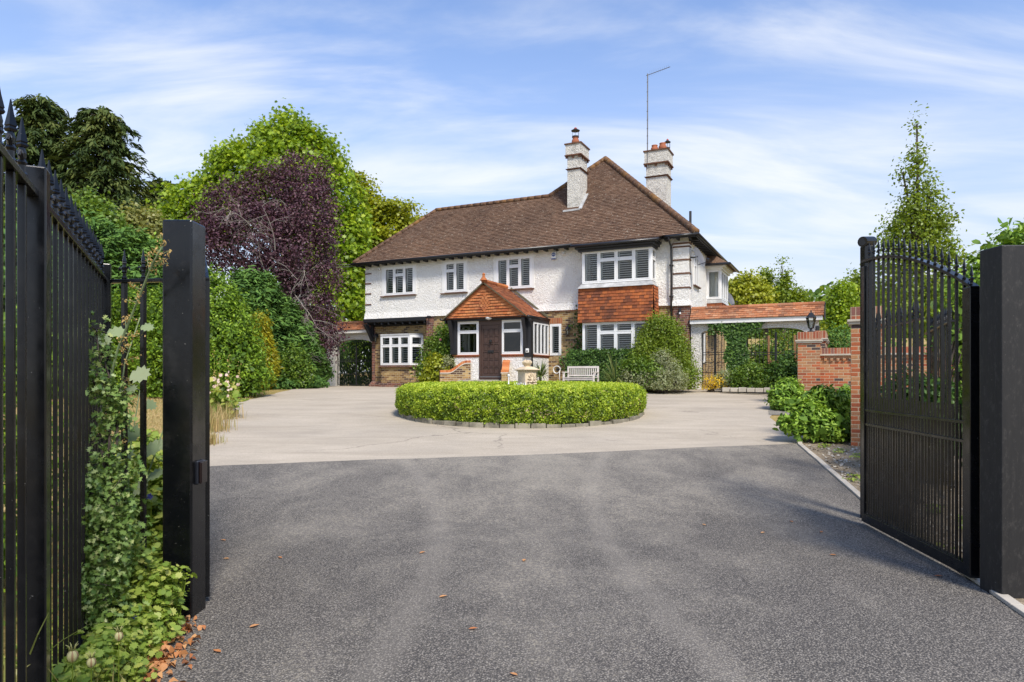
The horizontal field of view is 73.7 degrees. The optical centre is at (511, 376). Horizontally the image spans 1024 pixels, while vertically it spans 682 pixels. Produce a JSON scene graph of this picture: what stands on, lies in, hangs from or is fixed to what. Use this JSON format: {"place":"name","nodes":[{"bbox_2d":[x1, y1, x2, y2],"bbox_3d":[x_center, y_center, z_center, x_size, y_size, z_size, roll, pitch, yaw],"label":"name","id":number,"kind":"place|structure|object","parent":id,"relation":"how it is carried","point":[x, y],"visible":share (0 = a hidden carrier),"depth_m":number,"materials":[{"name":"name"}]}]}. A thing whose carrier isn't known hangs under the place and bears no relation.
{"place":"outdoors","nodes":[
{"label":"outdoors","id":0,"kind":"place"},
{"bbox_2d":[3,338,1008,681],"bbox_3d":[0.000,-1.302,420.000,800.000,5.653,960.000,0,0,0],"label":"ground","id":1,"kind":"structure","parent":0,"point":[267,392],"depth_m":15.05,"materials":[{"name":"plant"}]},
{"bbox_2d":[0,90,37,681],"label":"railing fence","id":2,"kind":"object","parent":1,"relation":"on","point":[12,168],"visible":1,"depth_m":2.14,"materials":[{"name":"black metal"}]},
{"bbox_2d":[3,290,63,630],"bbox_3d":[-3.792,0.352,4.602,1.751,2.451,4.665,0,0,-32],"label":"privet bush","id":3,"kind":"object","parent":1,"relation":"on","point":[16,449],"visible":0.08,"depth_m":4.93,"materials":[{"name":"green plant"}]},
{"bbox_2d":[3,225,63,396],"bbox_3d":[-14.839,-1.792,20.027,3.987,5.393,4.116,0,0,0],"label":"cypress tree","id":4,"kind":"object","parent":1,"relation":"on","point":[16,296],"visible":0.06,"depth_m":19.48,"materials":[{"name":"green plant"}]},
{"bbox_2d":[2,93,82,195],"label":"spruce tree","id":5,"kind":"object","parent":1,"relation":"on","point":[40,115],"visible":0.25,"depth_m":53.87,"materials":[{"name":"green plant"}]},
{"bbox_2d":[26,149,111,681],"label":"railing fence","id":6,"kind":"object","parent":1,"relation":"on","point":[87,280],"visible":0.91,"depth_m":2.88,"materials":[{"name":"black metal"}]},
{"bbox_2d":[111,249,162,583],"bbox_3d":[-2.540,0.288,4.585,0.426,2.284,0.040,0,0,9],"label":"railing fence","id":7,"kind":"object","parent":6,"relation":"attached to","point":[124,281],"visible":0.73,"depth_m":4.57,"materials":[{"name":"black metal"}]},
{"bbox_2d":[62,642,81,681],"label":"seed pod","id":8,"kind":"object","parent":1,"relation":"on","point":[72,656],"visible":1,"depth_m":2.74,"materials":[{"name":"green plant"}]},
{"bbox_2d":[3,613,167,681],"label":"grass tuft","id":9,"kind":"object","parent":1,"relation":"on","point":[111,678],"visible":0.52,"depth_m":3.03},
{"bbox_2d":[63,208,133,323],"bbox_3d":[-14.502,-2.413,23.049,4.230,6.269,4.048,0,0,0],"label":"cypress tree","id":10,"kind":"object","parent":1,"relation":"on","point":[94,222],"visible":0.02,"depth_m":22.56,"materials":[{"name":"green plant"}]},
{"bbox_2d":[67,185,132,228],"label":"grey green tree","id":11,"kind":"object","parent":1,"relation":"on","point":[90,205],"visible":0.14,"depth_m":31.62,"materials":[{"name":"green plant"}]},
{"bbox_2d":[44,105,163,216],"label":"spruce tree","id":12,"kind":"object","parent":1,"relation":"on","point":[98,149],"visible":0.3,"depth_m":53.57,"materials":[{"name":"green plant"}]},
{"bbox_2d":[52,311,157,636],"bbox_3d":[-2.262,0.585,3.783,0.547,1.938,0.539,0,0,0],"label":"climbing ivy","id":13,"kind":"object","parent":1,"relation":"on","point":[108,516],"visible":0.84,"depth_m":3.79,"materials":[{"name":"green plant"}]},
{"bbox_2d":[52,615,157,681],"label":"cranesbill plant","id":14,"kind":"object","parent":1,"relation":"on","point":[102,646],"visible":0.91,"depth_m":3.22,"materials":[{"name":"green plant"}]},
{"bbox_2d":[88,211,162,363],"bbox_3d":[-13.580,-2.379,23.496,4.141,6.138,4.012,0,0,0],"label":"cypress tree","id":15,"kind":"object","parent":1,"relation":"on","point":[132,242],"visible":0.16,"depth_m":22.89,"materials":[{"name":"green plant"}]},
{"bbox_2d":[3,393,263,581],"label":"lawn grass","id":16,"kind":"structure","parent":1,"relation":"on","point":[157,414],"depth_m":16.04,"materials":[{"name":"plant"}]},
{"bbox_2d":[98,233,171,591],"bbox_3d":[-2.503,0.342,4.431,0.508,2.325,1.432,0,0,-27],"label":"plume poppy","id":17,"kind":"object","parent":1,"relation":"on","point":[139,374],"visible":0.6,"depth_m":4.32,"materials":[{"name":"green plant"}]},
{"bbox_2d":[112,442,162,573],"bbox_3d":[-2.833,1.024,5.300,0.807,0.959,1.165,0,0,-36],"label":"leafy weed","id":18,"kind":"object","parent":1,"relation":"on","point":[155,490],"visible":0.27,"depth_m":5.16,"materials":[{"name":"green plant"}]},
{"bbox_2d":[112,283,162,394],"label":"laurel bush","id":19,"kind":"object","parent":1,"relation":"on","point":[131,329],"visible":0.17,"depth_m":21.53,"materials":[{"name":"green plant"}]},
{"bbox_2d":[78,530,197,662],"bbox_3d":[-2.101,1.226,3.751,0.571,0.639,0.823,0,0,0],"label":"geranium plant","id":20,"kind":"object","parent":1,"relation":"on","point":[155,592],"visible":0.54,"depth_m":3.86,"materials":[{"name":"green plant"}]},
{"bbox_2d":[114,423,162,468],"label":"verge plant","id":21,"kind":"object","parent":1,"relation":"on","point":[152,436],"visible":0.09,"depth_m":7.01,"materials":[{"name":"green plant"}]},
{"bbox_2d":[109,194,169,239],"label":"olive green tree","id":22,"kind":"object","parent":1,"relation":"on","point":[143,218],"visible":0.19,"depth_m":33.52,"materials":[{"name":"green plant"}]},
{"bbox_2d":[136,237,162,295],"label":"cypress tree","id":23,"kind":"object","parent":1,"relation":"on","point":[161,257],"visible":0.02,"depth_m":23.91,"materials":[{"name":"green plant"}]},
{"bbox_2d":[139,177,174,211],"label":"pine tree","id":24,"kind":"object","parent":1,"relation":"on","point":[160,180],"visible":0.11,"depth_m":59.40,"materials":[{"name":"green plant"}]},
{"bbox_2d":[114,615,205,681],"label":"leaf litter","id":25,"kind":"object","parent":1,"relation":"on","point":[162,665],"visible":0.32,"depth_m":3.62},
{"bbox_2d":[163,220,204,617],"bbox_3d":[-2.072,0.415,4.320,0.185,2.770,0.200,0,0,0],"label":"gate post","id":26,"kind":"object","parent":1,"relation":"on","point":[183,397],"visible":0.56,"depth_m":4.22,"materials":[{"name":"black metal"}]},
{"bbox_2d":[195,459,206,484],"bbox_3d":[-1.970,0.605,4.320,0.050,0.150,0.100,0,0,0],"label":"gate sensor","id":27,"kind":"object","parent":26,"relation":"attached to","point":[201,471],"visible":1,"depth_m":4.28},
{"bbox_2d":[128,262,277,397],"bbox_3d":[-9.464,-1.460,20.991,4.605,4.362,2.857,0,0,0],"label":"laurel bush","id":28,"kind":"object","parent":1,"relation":"on","point":[230,337],"visible":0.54,"depth_m":20.60,"materials":[{"name":"green plant"}]},
{"bbox_2d":[210,355,242,418],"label":"hollyhock","id":29,"kind":"object","parent":1,"relation":"on","point":[219,396],"visible":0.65,"depth_m":15.68,"materials":[{"name":"green plant"}]},
{"bbox_2d":[220,263,295,387],"bbox_3d":[-10.081,-1.788,26.493,3.283,5.080,3.422,0,0,0],"label":"cypress tree","id":30,"kind":"object","parent":1,"relation":"on","point":[264,293],"visible":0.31,"depth_m":26.00,"materials":[{"name":"green plant"}]},
{"bbox_2d":[236,309,282,389],"bbox_3d":[-8.856,-0.821,24.013,1.803,3.183,1.734,0,0,0],"label":"golden conifer","id":31,"kind":"object","parent":1,"relation":"on","point":[266,331],"visible":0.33,"depth_m":23.89,"materials":[{"name":"green plant"}]},
{"bbox_2d":[143,97,380,347],"bbox_3d":[-13.443,-7.352,37.894,13.886,16.042,5.780,0,0,0],"label":"sweetgum tree","id":32,"kind":"object","parent":1,"relation":"on","point":[272,137],"visible":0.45,"depth_m":37.05,"materials":[{"name":"green plant"}]},
{"bbox_2d":[185,144,351,377],"bbox_3d":[-10.152,-4.667,28.922,6.650,11.016,7.248,0,0,-27],"label":"purple plum tree","id":33,"kind":"object","parent":1,"relation":"on","point":[286,225],"visible":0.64,"depth_m":29.40,"materials":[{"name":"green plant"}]},
{"bbox_2d":[272,291,314,366],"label":"cypress tree","id":34,"kind":"object","parent":1,"relation":"on","point":[294,318],"visible":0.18,"depth_m":27.16,"materials":[{"name":"green plant"}]},
{"bbox_2d":[276,341,315,388],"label":"firethorn bush","id":35,"kind":"object","parent":1,"relation":"on","point":[290,365],"visible":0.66,"depth_m":24.83,"materials":[{"name":"green plant"}]},
{"bbox_2d":[270,370,329,389],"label":"creeping juniper","id":36,"kind":"object","parent":1,"relation":"on","point":[285,383],"visible":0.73,"depth_m":24.93,"materials":[{"name":"green plant"}]},
{"bbox_2d":[297,318,325,376],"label":"cypress tree","id":37,"kind":"object","parent":1,"relation":"on","point":[317,352],"visible":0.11,"depth_m":28.27,"materials":[{"name":"green plant"}]},
{"bbox_2d":[340,340,371,385],"bbox_3d":[-6.897,-0.987,33.262,4.496,3.035,1.417,0,0,26],"label":"ivy screen","id":38,"kind":"object","parent":1,"relation":"on","point":[353,368],"visible":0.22,"depth_m":33.48,"materials":[{"name":"green plant"}]},
{"bbox_2d":[346,168,424,373],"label":"maple tree","id":39,"kind":"object","parent":1,"relation":"on","point":[388,217],"visible":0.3,"depth_m":41.40,"materials":[{"name":"green plant"}]},
{"bbox_2d":[415,351,450,382],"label":"mahonia bush","id":40,"kind":"object","parent":1,"relation":"on","point":[432,365],"visible":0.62,"depth_m":26.10,"materials":[{"name":"green plant"}]},
{"bbox_2d":[409,321,469,382],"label":"camellia bush","id":41,"kind":"object","parent":1,"relation":"on","point":[437,345],"visible":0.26,"depth_m":27.30,"materials":[{"name":"green plant"}]},
{"bbox_2d":[398,398,644,428],"bbox_3d":[0.215,0.888,17.006,6.066,0.562,6.053,0,0,0],"label":"kerb ring","id":42,"kind":"object","parent":1,"relation":"on","point":[499,425],"visible":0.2,"depth_m":14.30,"materials":[{"name":"stone"}]},
{"bbox_2d":[350,127,738,387],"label":"detached house","id":43,"kind":"structure","parent":1,"relation":"on","point":[495,287],"depth_m":26.64,"materials":[{"name":"paint"}]},
{"bbox_2d":[381,335,409,364],"bbox_3d":[-5.014,-1.120,29.537,1.520,1.280,0.161,0,0,26],"label":"bay window","id":44,"kind":"structure","parent":43,"relation":"in","point":[391,345],"depth_m":29.51,"materials":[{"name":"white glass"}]},
{"bbox_2d":[384,266,413,295],"bbox_3d":[-4.816,-4.100,29.376,1.580,1.200,0.161,0,0,26],"label":"window","id":45,"kind":"structure","parent":43,"relation":"in","point":[403,268],"depth_m":29.40,"materials":[{"name":"white glass"}]},
{"bbox_2d":[410,335,422,364],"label":"bay window","id":46,"kind":"structure","parent":43,"relation":"in","point":[412,345],"depth_m":29.29,"materials":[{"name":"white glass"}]},
{"bbox_2d":[444,261,465,292],"bbox_3d":[-2.318,-4.095,28.168,1.010,1.250,0.161,0,0,26],"label":"window","id":47,"kind":"structure","parent":43,"relation":"in","point":[456,270],"depth_m":28.14,"materials":[{"name":"white glass"}]},
{"bbox_2d":[460,325,474,352],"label":"porch window","id":48,"kind":"structure","parent":43,"relation":"in","point":[469,339],"depth_m":27.17,"materials":[{"name":"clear glass"}]},
{"bbox_2d":[458,321,478,354],"bbox_3d":[-1.657,-1.450,26.030,0.920,1.270,0.086,0,0,26],"label":"porch window","id":49,"kind":"structure","parent":43,"relation":"in","point":[476,331],"depth_m":25.95,"materials":[{"name":"white glass"}]},
{"bbox_2d":[480,325,500,376],"bbox_3d":[-0.792,-0.940,25.577,0.870,1.960,0.128,0,0,26],"label":"front door","id":50,"kind":"structure","parent":43,"relation":"in","point":[490,333],"depth_m":25.59,"materials":[{"name":"brown paint"}]},
{"bbox_2d":[502,319,523,353],"bbox_3d":[0.017,-1.450,25.221,0.880,1.270,0.086,0,0,26],"label":"porch window","id":51,"kind":"structure","parent":43,"relation":"in","point":[518,320],"depth_m":25.16,"materials":[{"name":"white glass"}]},
{"bbox_2d":[496,256,531,288],"bbox_3d":[0.100,-4.080,27.000,1.560,1.240,0.161,0,0,26],"label":"window","id":52,"kind":"structure","parent":43,"relation":"in","point":[509,265],"depth_m":26.94,"materials":[{"name":"white glass"}]},
{"bbox_2d":[533,322,548,354],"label":"porch window","id":53,"kind":"structure","parent":43,"relation":"in","point":[537,323],"depth_m":25.64,"materials":[{"name":"white glass"}]},
{"bbox_2d":[550,324,560,354],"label":"window","id":54,"kind":"structure","parent":43,"relation":"in","point":[552,326],"depth_m":26.23,"materials":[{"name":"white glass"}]},
{"bbox_2d":[582,321,645,349],"bbox_3d":[3.755,-1.230,24.589,2.520,1.460,0.161,0,0,26],"label":"bay window","id":55,"kind":"structure","parent":43,"relation":"in","point":[616,332],"depth_m":24.62,"materials":[{"name":"white glass"}]},
{"bbox_2d":[582,247,650,283],"bbox_3d":[3.764,-3.970,24.562,2.560,1.180,0.161,0,0,26],"label":"bay window","id":56,"kind":"structure","parent":43,"relation":"in","point":[617,259],"depth_m":24.51,"materials":[{"name":"white glass"}]},
{"bbox_2d":[707,270,720,298],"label":"window","id":57,"kind":"structure","parent":43,"relation":"in","point":[712,272],"depth_m":27.35,"materials":[{"name":"white glass"}]},
{"bbox_2d":[721,270,727,302],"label":"bay window","id":58,"kind":"structure","parent":43,"relation":"in","point":[724,277],"depth_m":28.11,"materials":[{"name":"white glass"}]},
{"bbox_2d":[565,346,653,390],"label":"clipped hedge","id":59,"kind":"object","parent":1,"relation":"on","point":[592,357],"visible":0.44,"depth_m":23.94,"materials":[{"name":"green plant"}]},
{"bbox_2d":[303,282,960,371],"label":"distant wood","id":60,"kind":"object","parent":1,"relation":"on","point":[815,296],"visible":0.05,"depth_m":78.46,"materials":[{"name":"green plant"}]},
{"bbox_2d":[728,267,781,304],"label":"yellow green tree","id":61,"kind":"object","parent":1,"relation":"on","point":[747,289],"visible":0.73,"depth_m":41.38,"materials":[{"name":"green plant"}]},
{"bbox_2d":[758,266,776,344],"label":"birch tree","id":62,"kind":"object","parent":1,"relation":"on","point":[770,278],"visible":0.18,"depth_m":43.83,"materials":[{"name":"green plant"}]},
{"bbox_2d":[748,328,789,367],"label":"garden shrub","id":63,"kind":"object","parent":1,"relation":"on","point":[761,350],"visible":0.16,"depth_m":25.91,"materials":[{"name":"green plant"}]},
{"bbox_2d":[749,328,801,364],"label":"garden shrub","id":64,"kind":"object","parent":1,"relation":"on","point":[781,342],"visible":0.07,"depth_m":28.00,"materials":[{"name":"green plant"}]},
{"bbox_2d":[769,254,809,351],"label":"young tree","id":65,"kind":"object","parent":1,"relation":"on","point":[793,294],"visible":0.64,"depth_m":42.70,"materials":[{"name":"green plant"}]},
{"bbox_2d":[795,332,822,391],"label":"brick pillar","id":66,"kind":"structure","parent":1,"relation":"on","point":[809,344],"depth_m":18.27,"materials":[{"name":"brick"}]},
{"bbox_2d":[820,322,850,347],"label":"garden shrub","id":67,"kind":"object","parent":1,"relation":"on","point":[837,336],"visible":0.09,"depth_m":26.27,"materials":[{"name":"green plant"}]},
{"bbox_2d":[820,272,859,346],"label":"white stemmed tree","id":68,"kind":"object","parent":1,"relation":"on","point":[843,296],"visible":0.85,"depth_m":29.76,"materials":[{"name":"green plant"}]},
{"bbox_2d":[847,306,885,445],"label":"brick pillar","id":69,"kind":"structure","parent":1,"relation":"on","point":[853,322],"depth_m":11.76,"materials":[{"name":"brick"}]},
{"bbox_2d":[844,262,891,337],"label":"leafy tree","id":70,"kind":"object","parent":1,"relation":"on","point":[855,276],"visible":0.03,"depth_m":33.74,"materials":[{"name":"green plant"}]},
{"bbox_2d":[820,346,954,391],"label":"brick wall","id":71,"kind":"structure","parent":1,"relation":"on","point":[835,367],"depth_m":18.18,"materials":[{"name":"brick"}]},
{"bbox_2d":[797,436,1023,616],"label":"path edging","id":72,"kind":"object","parent":1,"relation":"on","point":[1012,603],"visible":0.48,"depth_m":8.11,"materials":[{"name":"concrete"}]},
{"bbox_2d":[801,435,1023,604],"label":"soil bed","id":73,"kind":"object","parent":1,"relation":"on","point":[820,452],"depth_m":10.52,"materials":[{"name":"gravel"}]},
{"bbox_2d":[764,373,805,410],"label":"rhododendron bush","id":74,"kind":"object","parent":73,"relation":"on","point":[782,392],"visible":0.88,"depth_m":17.33,"materials":[{"name":"green plant"}]},
{"bbox_2d":[772,383,850,442],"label":"rhododendron bush","id":75,"kind":"object","parent":73,"relation":"on","point":[820,413],"visible":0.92,"depth_m":12.16,"materials":[{"name":"green plant"}]},
{"bbox_2d":[802,441,958,544],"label":"soil stones","id":76,"kind":"object","parent":73,"relation":"on","point":[846,461],"visible":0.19,"depth_m":10.41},
{"bbox_2d":[875,301,919,400],"bbox_3d":[4.624,0.373,8.245,0.080,2.414,1.835,0,0,13],"label":"railing fence","id":77,"kind":"object","parent":73,"relation":"on","point":[901,318],"visible":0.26,"depth_m":8.16,"materials":[{"name":"black metal"}]},
{"bbox_2d":[881,364,961,458],"bbox_3d":[5.564,0.638,9.031,1.301,1.630,1.649,0,0,0],"label":"shrub","id":78,"kind":"object","parent":73,"relation":"on","point":[938,391],"visible":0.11,"depth_m":8.90,"materials":[{"name":"green plant"}]},
{"bbox_2d":[925,307,954,487],"bbox_3d":[5.675,0.238,9.100,0.041,2.184,2.661,0,0,26],"label":"railing fence","id":79,"kind":"object","parent":73,"relation":"on","point":[945,350],"visible":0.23,"depth_m":8.86,"materials":[{"name":"black metal"}]},
{"bbox_2d":[924,217,1023,399],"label":"cherry laurel","id":80,"kind":"object","parent":73,"relation":"on","point":[1010,237],"visible":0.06,"depth_m":9.37,"materials":[{"name":"green plant"}]},
{"bbox_2d":[859,101,976,345],"bbox_3d":[12.000,-3.590,20.000,3.698,8.992,1.927,0,0,0],"label":"narrow tree","id":81,"kind":"object","parent":1,"relation":"on","point":[927,223],"visible":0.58,"depth_m":19.85,"materials":[{"name":"green plant"}]},
{"bbox_2d":[980,245,1023,598],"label":"gate post","id":82,"kind":"object","parent":1,"relation":"on","point":[1001,419],"visible":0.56,"depth_m":4.60,"materials":[{"name":"metal"}]},
{"bbox_2d":[861,238,979,577],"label":"entrance gate","id":83,"kind":"structure","parent":82,"relation":"attached to","point":[907,472],"depth_m":5.70,"materials":[{"name":"black metal"}]},
{"bbox_2d":[0,0,1023,372],"label":"sky","id":84,"kind":"structure","parent":0,"point":[782,120],"materials":[{"name":"blue"}]},
{"bbox_2d":[210,386,824,468],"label":"drive","id":85,"kind":"structure","parent":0,"point":[338,423],"depth_m":13.56,"materials":[{"name":"concrete"}]},
{"bbox_2d":[210,409,238,431],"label":"dry grass","id":86,"kind":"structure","parent":85,"relation":"on","point":[217,424],"depth_m":13.57,"materials":[{"name":"plant"}]},
{"bbox_2d":[210,401,251,419],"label":"dry grass","id":87,"kind":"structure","parent":85,"relation":"on","point":[235,413],"depth_m":15.48,"materials":[{"name":"plant"}]},
{"bbox_2d":[323,321,370,385],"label":"covered passage","id":88,"kind":"structure","parent":85,"relation":"on","point":[356,330],"depth_m":31.83,"materials":[{"name":"paint"}]},
{"bbox_2d":[337,341,371,384],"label":"iron gate","id":89,"kind":"structure","parent":88,"relation":"attached to","point":[356,361],"depth_m":31.75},
{"bbox_2d":[562,366,598,381],"bbox_3d":[2.307,0.060,22.951,1.130,0.800,0.540,0,0,26],"label":"garden bench","id":90,"kind":"object","parent":85,"relation":"on","point":[568,378],"visible":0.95,"depth_m":23.02,"materials":[{"name":"white wood"}]},
{"bbox_2d":[596,352,650,391],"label":"phormium plant","id":91,"kind":"object","parent":85,"relation":"on","point":[613,375],"visible":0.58,"depth_m":22.66,"materials":[{"name":"green plant"}]},
{"bbox_2d":[609,350,664,391],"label":"choisya bush","id":92,"kind":"object","parent":85,"relation":"on","point":[633,365],"visible":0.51,"depth_m":22.50,"materials":[{"name":"green plant"}]},
{"bbox_2d":[617,345,691,392],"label":"silver shrub","id":93,"kind":"object","parent":85,"relation":"on","point":[665,385],"visible":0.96,"depth_m":22.19,"materials":[{"name":"green plant"}]},
{"bbox_2d":[627,308,705,389],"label":"tall shrub","id":94,"kind":"object","parent":85,"relation":"on","point":[668,335],"visible":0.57,"depth_m":22.90,"materials":[{"name":"green plant"}]},
{"bbox_2d":[699,372,727,391],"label":"yellow flowers","id":95,"kind":"object","parent":85,"relation":"on","point":[712,388],"visible":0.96,"depth_m":22.75,"materials":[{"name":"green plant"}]},
{"bbox_2d":[722,387,773,391],"bbox_3d":[8.267,0.422,21.654,3.100,0.176,0.289,0,0,26],"label":"stone edging","id":96,"kind":"object","parent":85,"relation":"on","point":[739,389],"visible":0.41,"depth_m":21.97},
{"bbox_2d":[725,359,775,392],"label":"bed shrub","id":97,"kind":"object","parent":85,"relation":"on","point":[751,375],"visible":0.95,"depth_m":22.26,"materials":[{"name":"green plant"}]},
{"bbox_2d":[690,301,825,388],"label":"covered passage","id":98,"kind":"structure","parent":85,"relation":"on","point":[786,315],"depth_m":23.01,"materials":[{"name":"paint"}]},
{"bbox_2d":[702,330,727,387],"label":"iron gate","id":99,"kind":"structure","parent":98,"relation":"attached to","point":[715,354],"depth_m":23.78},
{"bbox_2d":[707,321,764,376],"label":"ivy","id":100,"kind":"object","parent":98,"relation":"attached to","point":[737,337],"visible":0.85,"depth_m":23.18,"materials":[{"name":"green plant"}]},
{"bbox_2d":[747,328,803,387],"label":"iron gate","id":101,"kind":"structure","parent":98,"relation":"attached to","point":[763,352],"depth_m":22.98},
{"bbox_2d":[758,351,797,387],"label":"bed shrub","id":102,"kind":"object","parent":85,"relation":"on","point":[786,367],"visible":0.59,"depth_m":22.00,"materials":[{"name":"green plant"}]},
{"bbox_2d":[411,402,627,425],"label":"hedge soil","id":103,"kind":"structure","parent":0,"point":[524,415],"depth_m":15.99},
{"bbox_2d":[394,379,647,424],"bbox_3d":[0.226,0.595,17.004,6.218,1.019,6.251,0,0,0],"label":"round hedge","id":104,"kind":"object","parent":103,"relation":"on","point":[628,397],"visible":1,"depth_m":14.43,"materials":[{"name":"green plant"}]},
{"bbox_2d":[514,359,539,412],"bbox_3d":[0.393,0.245,16.745,0.496,1.317,0.496,0,0,-33],"label":"stone planter","id":105,"kind":"object","parent":103,"relation":"on","point":[526,373],"visible":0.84,"depth_m":16.61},
{"bbox_2d":[144,443,1023,681],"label":"dark tarmac","id":106,"kind":"structure","parent":0,"point":[631,568],"depth_m":5.00,"materials":[{"name":"asphalt"}]},
{"bbox_2d":[163,565,192,624],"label":"seeding geranium","id":107,"kind":"object","parent":106,"relation":"on","point":[180,582],"visible":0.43,"depth_m":4.00,"materials":[{"name":"green plant"}]},
{"bbox_2d":[205,256,209,596],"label":"entrance gate","id":108,"kind":"structure","parent":106,"relation":"on","point":[207,433],"depth_m":4.51,"materials":[{"name":"black metal"}]},
{"bbox_2d":[857,236,876,516],"bbox_3d":[3.721,0.013,7.150,0.202,2.973,0.130,0,0,-26],"label":"gate stop post","id":109,"kind":"object","parent":106,"relation":"on","point":[863,242],"visible":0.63,"depth_m":7.13,"materials":[{"name":"black metal"}]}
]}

